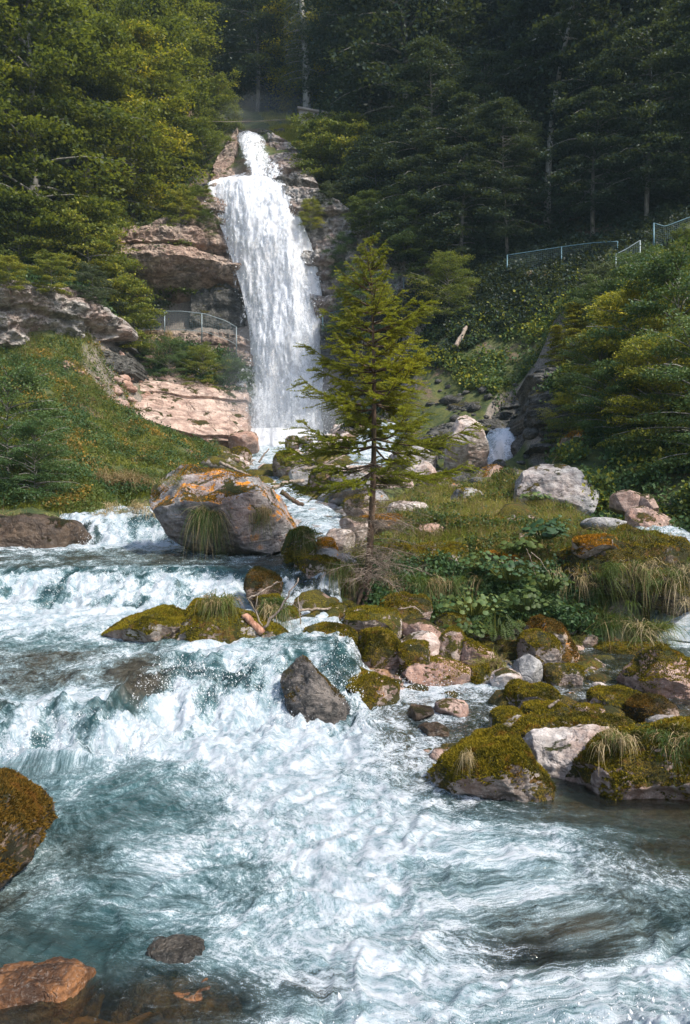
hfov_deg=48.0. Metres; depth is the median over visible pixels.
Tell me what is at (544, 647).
boulder
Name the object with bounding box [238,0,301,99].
beech tree
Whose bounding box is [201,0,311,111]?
beech tree
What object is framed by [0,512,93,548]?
boulder
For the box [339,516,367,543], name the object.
boulder
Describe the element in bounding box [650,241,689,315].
bush
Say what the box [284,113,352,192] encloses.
bush
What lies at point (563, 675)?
boulder
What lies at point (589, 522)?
boulder
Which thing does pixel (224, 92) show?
bush
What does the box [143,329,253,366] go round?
cliff
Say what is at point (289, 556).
boulder
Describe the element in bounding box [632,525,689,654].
brook water
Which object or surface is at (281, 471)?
boulder
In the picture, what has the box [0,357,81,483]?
bush
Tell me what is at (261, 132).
cliff
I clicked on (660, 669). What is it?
boulder
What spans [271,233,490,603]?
young spruce
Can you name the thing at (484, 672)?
boulder
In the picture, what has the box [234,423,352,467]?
pebbles
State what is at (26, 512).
grass tuft
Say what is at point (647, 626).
grass tuft
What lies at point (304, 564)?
boulder
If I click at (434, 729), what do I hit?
boulder
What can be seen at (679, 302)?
bush
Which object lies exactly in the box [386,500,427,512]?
boulder
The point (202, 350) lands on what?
bush
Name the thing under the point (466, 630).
broad leaved herb
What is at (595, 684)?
boulder
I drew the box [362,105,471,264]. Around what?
tree
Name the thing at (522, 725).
boulder
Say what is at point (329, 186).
bush
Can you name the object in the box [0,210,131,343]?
ground cover
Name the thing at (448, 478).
boulder
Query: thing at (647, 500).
boulder
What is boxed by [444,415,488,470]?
boulder
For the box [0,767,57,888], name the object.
boulder
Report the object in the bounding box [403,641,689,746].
pebbles
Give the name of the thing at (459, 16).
slender tree
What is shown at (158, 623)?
boulder
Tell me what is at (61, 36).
beech tree
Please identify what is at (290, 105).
beech tree
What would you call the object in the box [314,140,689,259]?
ground cover
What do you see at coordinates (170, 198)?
bush
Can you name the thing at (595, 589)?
grass tuft
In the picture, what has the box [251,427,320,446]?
waterfall water
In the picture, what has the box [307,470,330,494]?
boulder
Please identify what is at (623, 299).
bush
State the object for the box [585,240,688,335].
bush
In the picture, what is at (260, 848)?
river water
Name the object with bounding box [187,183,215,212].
bush
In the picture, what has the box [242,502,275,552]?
grass tuft
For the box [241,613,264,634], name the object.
driftwood branch
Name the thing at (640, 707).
boulder
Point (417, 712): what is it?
boulder
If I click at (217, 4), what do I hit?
beech tree
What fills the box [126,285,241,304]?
cliff
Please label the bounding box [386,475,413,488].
boulder
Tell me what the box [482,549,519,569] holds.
boulder
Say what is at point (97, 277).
bush
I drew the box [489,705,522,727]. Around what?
boulder
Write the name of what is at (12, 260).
bush
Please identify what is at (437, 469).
grass
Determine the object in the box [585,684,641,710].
boulder
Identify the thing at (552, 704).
driftwood branch
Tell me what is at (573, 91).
spruce tree
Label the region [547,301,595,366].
young tree
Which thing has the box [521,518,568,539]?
broad leaved herb
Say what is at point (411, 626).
boulder
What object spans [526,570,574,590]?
broad leaved herb
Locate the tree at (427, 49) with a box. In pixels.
[371,34,488,222]
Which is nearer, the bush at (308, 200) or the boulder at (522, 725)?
the boulder at (522, 725)
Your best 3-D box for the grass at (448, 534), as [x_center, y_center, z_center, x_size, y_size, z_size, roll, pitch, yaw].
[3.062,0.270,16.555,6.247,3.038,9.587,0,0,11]
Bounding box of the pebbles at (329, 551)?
[284,470,390,569]
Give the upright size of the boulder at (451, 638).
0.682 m
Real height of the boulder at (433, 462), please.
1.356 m
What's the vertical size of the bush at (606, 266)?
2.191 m
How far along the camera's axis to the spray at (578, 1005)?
3.34 m
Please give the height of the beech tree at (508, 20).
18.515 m
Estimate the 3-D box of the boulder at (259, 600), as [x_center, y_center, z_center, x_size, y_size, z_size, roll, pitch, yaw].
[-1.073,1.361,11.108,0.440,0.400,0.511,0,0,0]
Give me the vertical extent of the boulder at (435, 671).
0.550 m
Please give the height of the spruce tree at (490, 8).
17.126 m
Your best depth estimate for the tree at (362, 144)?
45.19 m
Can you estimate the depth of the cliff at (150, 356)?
42.83 m
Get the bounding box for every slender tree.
[396,0,506,78]
[493,0,628,231]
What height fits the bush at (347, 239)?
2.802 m
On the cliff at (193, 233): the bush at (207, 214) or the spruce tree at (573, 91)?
the bush at (207, 214)
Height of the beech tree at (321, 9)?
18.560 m
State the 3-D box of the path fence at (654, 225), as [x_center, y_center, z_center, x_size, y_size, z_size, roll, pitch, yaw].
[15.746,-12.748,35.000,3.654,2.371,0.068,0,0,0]
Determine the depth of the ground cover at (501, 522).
14.79 m
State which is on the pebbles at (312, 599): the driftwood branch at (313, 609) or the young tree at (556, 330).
the driftwood branch at (313, 609)
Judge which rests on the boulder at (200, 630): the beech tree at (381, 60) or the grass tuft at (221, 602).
the grass tuft at (221, 602)
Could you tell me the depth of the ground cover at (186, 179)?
51.18 m
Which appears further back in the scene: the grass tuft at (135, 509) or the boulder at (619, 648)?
the grass tuft at (135, 509)
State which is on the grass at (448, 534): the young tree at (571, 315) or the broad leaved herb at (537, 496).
the broad leaved herb at (537, 496)
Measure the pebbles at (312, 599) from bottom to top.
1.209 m
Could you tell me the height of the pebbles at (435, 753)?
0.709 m
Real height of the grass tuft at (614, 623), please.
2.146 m
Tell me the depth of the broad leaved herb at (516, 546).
12.62 m
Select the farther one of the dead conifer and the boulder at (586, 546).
the dead conifer
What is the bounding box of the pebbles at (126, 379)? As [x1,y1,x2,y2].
[59,347,227,407]
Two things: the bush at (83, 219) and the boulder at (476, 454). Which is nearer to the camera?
the boulder at (476, 454)
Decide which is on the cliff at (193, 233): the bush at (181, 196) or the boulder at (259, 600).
the bush at (181, 196)
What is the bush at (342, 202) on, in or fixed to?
on the cliff at (334, 215)
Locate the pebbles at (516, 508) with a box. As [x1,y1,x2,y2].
[380,482,549,566]
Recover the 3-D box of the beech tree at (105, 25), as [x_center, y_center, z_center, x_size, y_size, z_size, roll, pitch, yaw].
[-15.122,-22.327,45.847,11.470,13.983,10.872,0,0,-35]
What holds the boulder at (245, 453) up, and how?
on the ground at (248, 992)
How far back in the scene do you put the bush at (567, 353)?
22.48 m
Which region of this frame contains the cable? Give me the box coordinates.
[212,115,331,121]
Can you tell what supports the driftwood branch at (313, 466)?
on the boulder at (319, 476)
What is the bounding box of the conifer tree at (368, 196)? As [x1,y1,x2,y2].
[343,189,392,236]
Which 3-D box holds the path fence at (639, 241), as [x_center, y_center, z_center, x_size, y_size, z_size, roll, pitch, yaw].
[12.601,-11.097,34.500,1.144,2.026,0.068,0,0,0]
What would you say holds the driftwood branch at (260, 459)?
on the stream water at (307, 515)
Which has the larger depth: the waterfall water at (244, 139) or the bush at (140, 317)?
the waterfall water at (244, 139)
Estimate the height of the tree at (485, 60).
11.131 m
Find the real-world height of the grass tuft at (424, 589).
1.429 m
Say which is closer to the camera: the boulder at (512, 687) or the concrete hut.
the boulder at (512, 687)
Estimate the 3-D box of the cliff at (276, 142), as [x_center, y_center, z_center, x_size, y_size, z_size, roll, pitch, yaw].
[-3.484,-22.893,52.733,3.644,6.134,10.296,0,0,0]
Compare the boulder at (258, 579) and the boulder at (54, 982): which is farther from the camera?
the boulder at (258, 579)
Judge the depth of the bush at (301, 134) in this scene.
52.16 m
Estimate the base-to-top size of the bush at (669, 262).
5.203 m
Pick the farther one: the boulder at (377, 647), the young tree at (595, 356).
the young tree at (595, 356)
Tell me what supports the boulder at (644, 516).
on the ground at (248, 992)
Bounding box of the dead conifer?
[276,0,328,107]
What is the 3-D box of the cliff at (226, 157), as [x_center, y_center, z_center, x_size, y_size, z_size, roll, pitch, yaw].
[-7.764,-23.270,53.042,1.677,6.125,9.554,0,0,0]
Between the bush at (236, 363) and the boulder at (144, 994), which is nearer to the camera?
the boulder at (144, 994)
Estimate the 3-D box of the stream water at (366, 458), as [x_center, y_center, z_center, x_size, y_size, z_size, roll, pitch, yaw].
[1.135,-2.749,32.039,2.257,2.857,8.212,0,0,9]
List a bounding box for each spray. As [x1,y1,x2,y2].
[0,503,459,759]
[198,180,334,440]
[308,968,688,1023]
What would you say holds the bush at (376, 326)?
on the ground at (248, 992)
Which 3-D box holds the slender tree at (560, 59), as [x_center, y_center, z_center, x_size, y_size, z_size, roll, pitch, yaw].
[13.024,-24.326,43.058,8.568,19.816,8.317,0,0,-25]
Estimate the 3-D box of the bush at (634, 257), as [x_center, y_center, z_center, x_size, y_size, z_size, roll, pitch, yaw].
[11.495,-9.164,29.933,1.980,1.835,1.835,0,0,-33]
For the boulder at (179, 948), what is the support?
on the ground at (248, 992)
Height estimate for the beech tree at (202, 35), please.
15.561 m
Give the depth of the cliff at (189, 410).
40.04 m
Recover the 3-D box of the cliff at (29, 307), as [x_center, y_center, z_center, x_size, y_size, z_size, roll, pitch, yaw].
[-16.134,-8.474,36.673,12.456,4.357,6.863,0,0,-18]
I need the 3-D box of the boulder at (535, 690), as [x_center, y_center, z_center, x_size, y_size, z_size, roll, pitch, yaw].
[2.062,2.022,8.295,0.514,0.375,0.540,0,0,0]
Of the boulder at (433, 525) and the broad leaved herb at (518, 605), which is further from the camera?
the boulder at (433, 525)
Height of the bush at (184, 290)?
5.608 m
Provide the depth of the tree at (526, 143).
41.40 m
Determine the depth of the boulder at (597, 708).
7.87 m
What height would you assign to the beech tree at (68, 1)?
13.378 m
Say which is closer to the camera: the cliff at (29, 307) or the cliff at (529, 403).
the cliff at (529, 403)
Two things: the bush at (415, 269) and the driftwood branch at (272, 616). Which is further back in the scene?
the bush at (415, 269)
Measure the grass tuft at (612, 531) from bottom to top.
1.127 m
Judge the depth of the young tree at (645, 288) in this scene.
24.01 m
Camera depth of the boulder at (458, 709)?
8.18 m
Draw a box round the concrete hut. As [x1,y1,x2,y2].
[297,106,334,133]
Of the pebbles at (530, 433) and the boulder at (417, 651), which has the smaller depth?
the boulder at (417, 651)
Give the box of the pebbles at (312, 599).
[286,585,628,674]
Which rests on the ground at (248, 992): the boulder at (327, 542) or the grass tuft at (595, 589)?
the boulder at (327, 542)
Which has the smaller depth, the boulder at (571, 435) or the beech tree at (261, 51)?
the boulder at (571, 435)
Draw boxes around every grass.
[0,329,221,515]
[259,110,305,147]
[311,449,505,505]
[340,466,607,596]
[368,561,606,650]
[412,294,689,510]
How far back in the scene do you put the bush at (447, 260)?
39.64 m
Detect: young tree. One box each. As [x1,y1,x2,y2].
[538,325,574,367]
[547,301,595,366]
[566,291,633,402]
[614,260,676,359]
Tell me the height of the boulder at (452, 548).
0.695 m
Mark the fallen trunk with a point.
(458, 340)
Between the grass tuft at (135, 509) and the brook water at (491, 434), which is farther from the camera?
the brook water at (491, 434)
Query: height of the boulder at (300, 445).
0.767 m
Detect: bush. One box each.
[0,189,68,273]
[0,254,31,294]
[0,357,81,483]
[0,386,19,450]
[0,397,33,445]
[0,413,86,499]
[1,200,109,275]
[23,248,75,296]
[24,200,149,301]
[66,219,143,309]
[69,261,118,305]
[92,269,143,326]
[96,214,177,310]
[98,273,168,363]
[127,339,154,373]
[140,336,191,381]
[142,184,202,219]
[142,212,201,296]
[162,183,201,224]
[173,342,230,389]
[178,114,233,168]
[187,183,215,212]
[190,67,245,132]
[195,207,221,236]
[211,356,254,395]
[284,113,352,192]
[295,110,386,193]
[295,120,320,147]
[298,196,326,230]
[317,181,343,205]
[318,263,402,353]
[319,119,408,200]
[321,231,359,277]
[341,200,359,213]
[342,185,428,222]
[382,165,480,246]
[397,223,449,278]
[404,249,481,326]
[535,392,589,442]
[541,335,648,439]
[557,277,689,425]
[559,274,638,355]
[562,354,662,446]
[570,260,619,307]
[578,234,689,408]
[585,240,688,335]
[592,329,689,451]
[604,305,689,469]
[621,251,653,281]
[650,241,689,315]
[657,264,689,364]
[660,223,689,253]
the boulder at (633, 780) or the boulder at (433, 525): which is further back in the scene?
the boulder at (433, 525)
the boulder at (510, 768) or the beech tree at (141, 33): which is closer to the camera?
the boulder at (510, 768)
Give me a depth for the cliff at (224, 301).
45.55 m
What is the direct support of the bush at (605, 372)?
on the ground at (248, 992)
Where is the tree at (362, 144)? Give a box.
[329,125,428,269]
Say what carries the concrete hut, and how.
on the ground at (248, 992)
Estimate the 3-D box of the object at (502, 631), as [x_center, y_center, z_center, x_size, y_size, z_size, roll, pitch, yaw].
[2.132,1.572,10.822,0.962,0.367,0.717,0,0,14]
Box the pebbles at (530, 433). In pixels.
[415,367,560,485]
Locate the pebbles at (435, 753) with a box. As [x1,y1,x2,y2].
[352,643,620,761]
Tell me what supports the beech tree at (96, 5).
on the ground at (248, 992)
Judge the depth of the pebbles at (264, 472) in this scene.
29.43 m
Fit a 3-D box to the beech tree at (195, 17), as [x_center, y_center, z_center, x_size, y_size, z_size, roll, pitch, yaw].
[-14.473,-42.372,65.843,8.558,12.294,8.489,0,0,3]
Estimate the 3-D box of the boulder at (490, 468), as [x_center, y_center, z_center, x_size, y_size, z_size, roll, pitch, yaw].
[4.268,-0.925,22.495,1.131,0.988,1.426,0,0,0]
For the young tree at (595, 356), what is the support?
on the ground at (248, 992)
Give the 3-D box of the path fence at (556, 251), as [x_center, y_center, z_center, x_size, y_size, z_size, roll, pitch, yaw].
[11.003,-12.679,39.396,5.454,1.815,0.371,0,0,16]
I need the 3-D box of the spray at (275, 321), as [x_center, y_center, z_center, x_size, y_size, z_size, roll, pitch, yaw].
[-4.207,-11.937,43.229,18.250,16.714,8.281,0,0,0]
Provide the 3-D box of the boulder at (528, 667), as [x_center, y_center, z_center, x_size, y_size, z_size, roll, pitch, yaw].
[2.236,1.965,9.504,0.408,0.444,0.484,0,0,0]
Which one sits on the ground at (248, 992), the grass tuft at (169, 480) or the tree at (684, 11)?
the tree at (684, 11)
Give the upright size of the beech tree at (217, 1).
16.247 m
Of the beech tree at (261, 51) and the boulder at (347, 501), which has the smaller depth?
the boulder at (347, 501)
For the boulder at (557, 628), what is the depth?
10.40 m
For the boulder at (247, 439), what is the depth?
37.87 m
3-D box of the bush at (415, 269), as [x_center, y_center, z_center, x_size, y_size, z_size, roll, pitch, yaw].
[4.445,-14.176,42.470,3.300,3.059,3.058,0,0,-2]
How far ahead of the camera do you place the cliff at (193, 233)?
44.91 m
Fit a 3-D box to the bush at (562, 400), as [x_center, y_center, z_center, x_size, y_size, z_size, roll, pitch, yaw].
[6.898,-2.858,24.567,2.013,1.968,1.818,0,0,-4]
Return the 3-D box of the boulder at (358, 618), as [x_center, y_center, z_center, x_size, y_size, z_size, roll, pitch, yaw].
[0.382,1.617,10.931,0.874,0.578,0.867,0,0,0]
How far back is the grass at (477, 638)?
12.01 m
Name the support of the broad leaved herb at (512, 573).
on the ground cover at (575, 618)
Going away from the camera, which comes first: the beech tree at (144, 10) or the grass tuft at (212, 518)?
the grass tuft at (212, 518)
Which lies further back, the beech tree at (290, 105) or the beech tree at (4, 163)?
the beech tree at (290, 105)
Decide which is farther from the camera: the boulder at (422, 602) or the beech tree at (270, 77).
the beech tree at (270, 77)
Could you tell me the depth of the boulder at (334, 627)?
10.06 m
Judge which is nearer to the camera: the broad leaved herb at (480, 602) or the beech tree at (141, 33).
the broad leaved herb at (480, 602)
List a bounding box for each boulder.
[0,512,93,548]
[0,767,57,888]
[0,956,104,1023]
[101,604,184,642]
[109,973,243,1023]
[141,934,204,977]
[148,463,295,557]
[175,597,288,643]
[228,430,259,453]
[230,446,252,464]
[243,565,282,607]
[256,593,281,617]
[272,449,310,477]
[278,605,300,621]
[280,525,316,574]
[280,655,349,724]
[285,435,299,448]
[288,464,309,485]
[292,554,350,587]
[299,436,312,449]
[303,621,357,649]
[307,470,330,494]
[316,536,338,550]
[326,528,354,552]
[326,601,348,619]
[331,465,368,480]
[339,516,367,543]
[342,605,402,638]
[343,494,380,516]
[345,667,402,720]
[356,626,401,669]
[360,513,407,534]
[379,591,432,620]
[380,542,412,556]
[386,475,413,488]
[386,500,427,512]
[388,446,436,468]
[397,639,430,677]
[401,619,444,638]
[401,630,439,655]
[401,655,470,693]
[406,461,436,481]
[408,704,433,721]
[409,540,470,565]
[416,721,449,744]
[418,522,445,535]
[425,723,556,812]
[428,472,455,486]
[434,611,471,637]
[434,698,468,722]
[439,626,467,660]
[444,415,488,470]
[449,486,481,501]
[460,638,494,664]
[467,662,492,693]
[472,727,488,734]
[476,464,503,477]
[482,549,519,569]
[489,667,521,691]
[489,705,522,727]
[503,678,529,705]
[510,710,635,737]
[511,434,525,456]
[512,654,542,682]
[513,464,599,517]
[514,681,561,708]
[516,628,562,665]
[519,699,571,714]
[522,724,607,785]
[523,614,579,662]
[543,662,584,690]
[554,524,689,616]
[558,430,597,448]
[565,715,689,806]
[570,702,605,713]
[571,533,618,558]
[580,517,626,531]
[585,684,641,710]
[590,640,674,661]
[591,682,605,686]
[609,490,640,515]
[616,643,689,704]
[624,506,674,527]
[624,692,679,722]
[639,493,658,511]
[645,714,673,722]
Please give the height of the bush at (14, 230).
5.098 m
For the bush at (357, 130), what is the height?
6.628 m
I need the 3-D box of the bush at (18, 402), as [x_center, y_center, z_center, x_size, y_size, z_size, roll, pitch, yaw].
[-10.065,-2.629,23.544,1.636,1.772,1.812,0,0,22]
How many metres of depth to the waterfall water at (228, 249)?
45.20 m
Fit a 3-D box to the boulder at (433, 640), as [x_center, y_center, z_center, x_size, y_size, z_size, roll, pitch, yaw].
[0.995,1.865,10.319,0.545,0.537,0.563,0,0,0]
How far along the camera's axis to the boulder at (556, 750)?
6.80 m
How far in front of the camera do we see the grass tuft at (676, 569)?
11.77 m
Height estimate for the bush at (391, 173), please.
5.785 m
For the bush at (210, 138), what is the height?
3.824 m
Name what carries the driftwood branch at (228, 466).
on the pebbles at (264, 472)
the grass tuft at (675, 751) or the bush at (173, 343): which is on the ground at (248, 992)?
the bush at (173, 343)
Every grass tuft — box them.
[0,509,67,519]
[88,459,155,493]
[92,499,154,516]
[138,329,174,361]
[147,468,201,491]
[170,502,241,559]
[186,588,246,644]
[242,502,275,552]
[252,593,302,627]
[278,519,332,564]
[313,556,374,602]
[363,571,451,600]
[415,572,489,613]
[452,746,476,776]
[462,647,512,683]
[539,561,623,612]
[571,598,661,649]
[581,518,689,546]
[584,723,644,772]
[591,557,666,627]
[601,607,689,648]
[622,553,689,643]
[631,719,689,786]
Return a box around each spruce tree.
[448,0,512,159]
[496,0,594,227]
[577,0,689,219]
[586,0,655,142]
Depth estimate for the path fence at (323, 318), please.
43.89 m
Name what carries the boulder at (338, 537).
on the ground at (248, 992)
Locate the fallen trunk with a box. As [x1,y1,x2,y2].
[453,326,467,348]
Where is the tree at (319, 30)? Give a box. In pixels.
[295,0,425,122]
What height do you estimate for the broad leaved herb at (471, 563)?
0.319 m
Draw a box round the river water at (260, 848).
[0,506,689,1023]
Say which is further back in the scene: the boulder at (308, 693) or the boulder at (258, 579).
the boulder at (258, 579)
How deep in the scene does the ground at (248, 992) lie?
17.34 m
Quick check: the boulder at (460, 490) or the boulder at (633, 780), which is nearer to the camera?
the boulder at (633, 780)
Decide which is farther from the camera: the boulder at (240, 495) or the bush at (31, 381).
the bush at (31, 381)
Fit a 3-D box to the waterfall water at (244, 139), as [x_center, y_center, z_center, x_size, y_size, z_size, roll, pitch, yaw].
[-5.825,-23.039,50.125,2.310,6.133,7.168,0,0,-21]
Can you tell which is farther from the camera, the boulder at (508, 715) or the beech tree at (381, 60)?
the beech tree at (381, 60)
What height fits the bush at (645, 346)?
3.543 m
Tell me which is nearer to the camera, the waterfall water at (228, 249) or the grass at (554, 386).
the grass at (554, 386)
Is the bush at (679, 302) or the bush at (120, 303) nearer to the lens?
the bush at (679, 302)
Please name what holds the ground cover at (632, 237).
on the ground at (248, 992)
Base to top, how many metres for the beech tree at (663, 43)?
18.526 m
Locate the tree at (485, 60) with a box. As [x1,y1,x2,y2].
[428,47,544,227]
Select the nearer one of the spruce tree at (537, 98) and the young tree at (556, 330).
the young tree at (556, 330)
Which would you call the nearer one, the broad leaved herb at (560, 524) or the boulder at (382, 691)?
the boulder at (382, 691)
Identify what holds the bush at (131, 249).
on the ground at (248, 992)
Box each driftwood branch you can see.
[219,461,248,474]
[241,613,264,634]
[247,581,278,599]
[248,595,262,625]
[258,448,268,462]
[262,578,298,628]
[272,479,304,489]
[280,489,304,506]
[299,607,337,611]
[301,455,344,471]
[398,606,427,617]
[548,699,559,708]
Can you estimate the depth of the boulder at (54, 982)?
3.66 m
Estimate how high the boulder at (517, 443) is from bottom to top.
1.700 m
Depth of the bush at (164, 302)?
44.92 m
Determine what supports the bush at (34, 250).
on the ground at (248, 992)
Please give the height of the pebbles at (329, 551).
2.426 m
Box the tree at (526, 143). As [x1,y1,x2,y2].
[453,96,555,255]
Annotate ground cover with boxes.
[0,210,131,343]
[0,331,222,514]
[4,121,222,329]
[113,310,255,418]
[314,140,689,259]
[336,233,543,431]
[355,464,606,579]
[358,540,604,642]
[363,468,602,579]
[404,228,689,532]
[458,209,689,334]
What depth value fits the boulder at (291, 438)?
36.74 m
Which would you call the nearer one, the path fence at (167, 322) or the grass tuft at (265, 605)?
the grass tuft at (265, 605)
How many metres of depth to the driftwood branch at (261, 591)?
9.59 m
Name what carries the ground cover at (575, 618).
on the ground at (248, 992)
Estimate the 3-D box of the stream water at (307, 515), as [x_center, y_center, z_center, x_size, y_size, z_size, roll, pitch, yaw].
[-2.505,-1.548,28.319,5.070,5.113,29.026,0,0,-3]
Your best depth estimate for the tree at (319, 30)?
55.90 m
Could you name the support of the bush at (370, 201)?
on the cliff at (334, 215)
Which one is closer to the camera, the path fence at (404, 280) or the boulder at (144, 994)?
the boulder at (144, 994)
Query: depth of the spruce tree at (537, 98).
43.74 m
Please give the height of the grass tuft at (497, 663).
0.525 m
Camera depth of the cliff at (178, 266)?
44.22 m
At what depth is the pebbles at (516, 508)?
15.40 m
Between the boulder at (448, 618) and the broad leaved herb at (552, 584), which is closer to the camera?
the boulder at (448, 618)
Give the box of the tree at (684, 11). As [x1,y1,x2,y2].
[640,0,689,201]
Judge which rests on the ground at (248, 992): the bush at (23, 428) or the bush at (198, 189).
the bush at (23, 428)
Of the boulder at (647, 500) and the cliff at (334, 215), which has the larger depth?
the cliff at (334, 215)
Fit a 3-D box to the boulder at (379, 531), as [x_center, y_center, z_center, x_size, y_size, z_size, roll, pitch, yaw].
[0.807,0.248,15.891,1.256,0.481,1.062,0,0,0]
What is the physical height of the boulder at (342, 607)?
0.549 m
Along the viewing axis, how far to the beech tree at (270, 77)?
73.95 m
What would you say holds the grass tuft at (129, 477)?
on the ground at (248, 992)
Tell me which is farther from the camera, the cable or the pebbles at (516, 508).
the cable
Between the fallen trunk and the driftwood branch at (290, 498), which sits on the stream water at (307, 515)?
the driftwood branch at (290, 498)
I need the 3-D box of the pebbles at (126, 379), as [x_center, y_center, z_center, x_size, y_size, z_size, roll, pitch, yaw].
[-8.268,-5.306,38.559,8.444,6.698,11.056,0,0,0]
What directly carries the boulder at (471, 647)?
on the ground at (248, 992)
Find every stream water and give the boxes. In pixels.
[248,445,343,538]
[348,422,404,466]
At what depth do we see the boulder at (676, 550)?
12.10 m
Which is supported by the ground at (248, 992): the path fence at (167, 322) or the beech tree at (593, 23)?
the beech tree at (593, 23)
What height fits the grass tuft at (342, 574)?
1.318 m
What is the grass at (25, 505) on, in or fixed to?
on the ground at (248, 992)
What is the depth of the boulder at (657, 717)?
7.45 m
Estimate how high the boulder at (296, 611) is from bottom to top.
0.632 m
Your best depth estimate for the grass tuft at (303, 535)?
13.04 m
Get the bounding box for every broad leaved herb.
[438,587,508,615]
[439,617,485,637]
[458,550,508,569]
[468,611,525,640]
[478,554,543,580]
[495,585,562,611]
[497,536,542,552]
[519,491,553,500]
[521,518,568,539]
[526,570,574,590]
[549,514,576,532]
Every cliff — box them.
[0,279,137,348]
[95,241,241,292]
[100,347,148,382]
[103,182,232,257]
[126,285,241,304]
[133,363,251,447]
[138,336,159,369]
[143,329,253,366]
[189,175,322,329]
[211,128,239,180]
[233,128,284,145]
[267,133,317,187]
[282,185,369,319]
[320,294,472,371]
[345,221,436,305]
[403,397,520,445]
[506,366,592,453]
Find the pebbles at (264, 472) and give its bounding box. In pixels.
[201,438,387,499]
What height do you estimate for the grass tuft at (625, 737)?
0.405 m
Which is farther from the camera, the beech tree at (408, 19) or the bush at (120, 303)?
the beech tree at (408, 19)
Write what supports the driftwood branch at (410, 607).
on the boulder at (411, 626)
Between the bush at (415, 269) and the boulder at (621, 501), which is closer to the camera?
the boulder at (621, 501)
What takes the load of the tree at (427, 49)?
on the ground at (248, 992)
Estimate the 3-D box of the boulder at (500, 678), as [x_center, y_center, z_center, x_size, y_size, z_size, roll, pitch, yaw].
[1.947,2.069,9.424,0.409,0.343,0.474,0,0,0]
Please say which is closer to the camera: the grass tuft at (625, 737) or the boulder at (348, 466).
the grass tuft at (625, 737)
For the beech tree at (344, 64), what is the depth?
64.63 m
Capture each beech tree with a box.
[0,0,69,221]
[0,0,166,255]
[0,2,106,200]
[2,0,125,186]
[10,0,188,224]
[60,16,214,223]
[71,0,114,11]
[78,0,227,125]
[92,0,220,178]
[170,0,222,80]
[179,0,228,72]
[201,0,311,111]
[207,0,283,84]
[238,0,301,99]
[259,0,346,114]
[261,0,313,99]
[295,0,494,142]
[297,0,385,102]
[302,0,383,111]
[325,8,381,108]
[385,0,469,117]
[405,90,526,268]
[454,0,632,145]
[487,0,689,187]
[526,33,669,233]
[626,0,689,141]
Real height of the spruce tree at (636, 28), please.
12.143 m
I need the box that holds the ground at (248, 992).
[0,52,689,1023]
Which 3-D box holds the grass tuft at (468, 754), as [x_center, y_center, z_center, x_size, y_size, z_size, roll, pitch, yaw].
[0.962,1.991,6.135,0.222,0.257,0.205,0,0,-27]
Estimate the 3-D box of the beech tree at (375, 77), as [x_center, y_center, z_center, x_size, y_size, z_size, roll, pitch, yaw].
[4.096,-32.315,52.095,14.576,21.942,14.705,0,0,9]
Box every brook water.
[486,433,493,460]
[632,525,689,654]
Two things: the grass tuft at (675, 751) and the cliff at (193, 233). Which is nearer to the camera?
the grass tuft at (675, 751)
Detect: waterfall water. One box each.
[207,175,322,432]
[218,213,245,322]
[235,369,252,414]
[237,131,282,178]
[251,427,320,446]
[487,427,516,464]
[489,428,515,463]
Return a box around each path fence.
[127,311,236,352]
[322,310,357,328]
[403,272,423,300]
[507,241,617,269]
[615,240,640,262]
[653,217,689,245]
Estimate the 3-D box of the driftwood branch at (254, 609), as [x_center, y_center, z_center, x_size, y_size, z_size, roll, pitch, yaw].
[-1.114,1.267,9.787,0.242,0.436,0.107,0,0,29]
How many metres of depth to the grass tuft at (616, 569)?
11.76 m
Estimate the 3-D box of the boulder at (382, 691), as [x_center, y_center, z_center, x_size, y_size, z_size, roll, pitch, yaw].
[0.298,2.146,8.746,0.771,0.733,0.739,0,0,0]
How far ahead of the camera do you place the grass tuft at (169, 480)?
14.57 m

